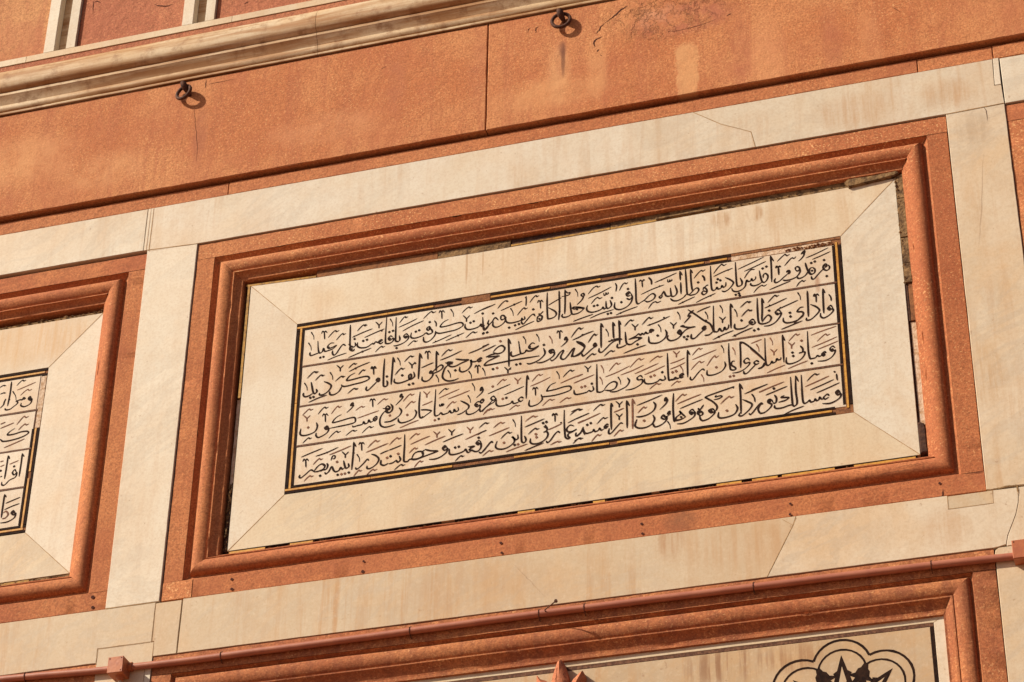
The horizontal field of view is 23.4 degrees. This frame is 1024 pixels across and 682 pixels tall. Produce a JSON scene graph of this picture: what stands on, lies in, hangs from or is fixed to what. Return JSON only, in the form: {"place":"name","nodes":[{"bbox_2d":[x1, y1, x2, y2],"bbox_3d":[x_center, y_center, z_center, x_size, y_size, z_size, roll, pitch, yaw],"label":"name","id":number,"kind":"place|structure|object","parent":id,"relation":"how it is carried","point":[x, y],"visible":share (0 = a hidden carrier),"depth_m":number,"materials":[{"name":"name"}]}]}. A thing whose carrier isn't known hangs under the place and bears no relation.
{"place":"outdoors","nodes":[
{"label":"outdoors","id":0,"kind":"place"},
{"label":"ground","id":1,"kind":"structure","parent":0,"visible":0},
{"bbox_2d":[0,0,1023,681],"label":"mosque wall","id":2,"kind":"structure","parent":1,"relation":"on","point":[166,180],"depth_m":9.19,"materials":[{"name":"stone"}]},
{"bbox_2d":[16,665,95,681],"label":"spandrel panel","id":3,"kind":"object","parent":2,"relation":"on","point":[88,678],"visible":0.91,"depth_m":8.62,"materials":[{"name":"stone"}]},
{"bbox_2d":[0,254,146,623],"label":"inscription panel","id":4,"kind":"object","parent":2,"relation":"on","point":[66,377],"visible":1,"depth_m":9.28,"materials":[{"name":"stone"}]},
{"bbox_2d":[107,656,132,681],"bbox_3d":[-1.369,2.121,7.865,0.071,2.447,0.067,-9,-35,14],"label":"junction box","id":5,"kind":"object","parent":2,"relation":"attached to","point":[119,668],"visible":1,"depth_m":8.51,"materials":[{"name":"brown"}]},
{"bbox_2d":[175,80,191,99],"bbox_3d":[-1.326,-1.007,9.965,0.070,0.087,0.050,1,-34,-1],"label":"iron ring","id":6,"kind":"object","parent":2,"relation":"attached to","point":[185,87],"visible":1,"depth_m":9.96,"materials":[{"name":"brown metal"}]},
{"bbox_2d":[0,0,369,72],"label":"niche panelling","id":7,"kind":"object","parent":2,"relation":"attached to","point":[36,32],"visible":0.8,"depth_m":10.33,"materials":[{"name":"stone"}]},
{"bbox_2d":[0,0,613,116],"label":"cornice moulding","id":8,"kind":"object","parent":2,"relation":"on","point":[349,27],"visible":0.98,"depth_m":9.98,"materials":[{"name":"stone"}]},
{"bbox_2d":[0,553,1013,681],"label":"conduit pipe","id":9,"kind":"object","parent":2,"relation":"attached to","point":[538,613],"visible":1,"depth_m":8.18,"materials":[{"name":"metal"}]},
{"bbox_2d":[550,8,571,28],"bbox_3d":[0.190,-1.247,9.578,0.080,0.091,0.046,7,-34,-9],"label":"iron ring","id":10,"kind":"object","parent":2,"relation":"attached to","point":[560,14],"visible":1,"depth_m":9.57,"materials":[{"name":"brown metal"}]},
{"bbox_2d":[161,116,985,602],"bbox_3d":[0.167,0.071,8.779,2.888,1.561,0.076,-9,-35,14],"label":"inscription panel","id":11,"kind":"object","parent":2,"relation":"on","point":[761,340],"visible":1,"depth_m":8.75,"materials":[{"name":"stone"}]},
{"bbox_2d":[151,549,1007,681],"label":"spandrel panel","id":12,"kind":"object","parent":2,"relation":"attached to","point":[919,629],"visible":0.98,"depth_m":7.98,"materials":[{"name":"stone"}]},
{"bbox_2d":[544,599,557,611],"bbox_3d":[0.124,0.879,8.150,0.022,0.014,0.103,13,-36,-17],"label":"bent nail","id":13,"kind":"object","parent":12,"relation":"attached to","point":[555,601],"visible":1,"depth_m":8.13,"materials":[{"name":"metal"}]},
{"bbox_2d":[537,660,586,681],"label":"carved finial","id":14,"kind":"object","parent":12,"relation":"attached to","point":[560,674],"visible":1,"depth_m":8.04,"materials":[{"name":"stone"}]},
{"bbox_2d":[1005,103,1023,248],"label":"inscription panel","id":15,"kind":"object","parent":2,"relation":"on","point":[1015,112],"visible":1,"depth_m":8.67,"materials":[{"name":"stone"}]},
{"bbox_2d":[1011,539,1023,565],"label":"junction box","id":16,"kind":"object","parent":2,"relation":"attached to","point":[1018,550],"visible":1,"depth_m":7.76,"materials":[{"name":"brown"}]}
]}

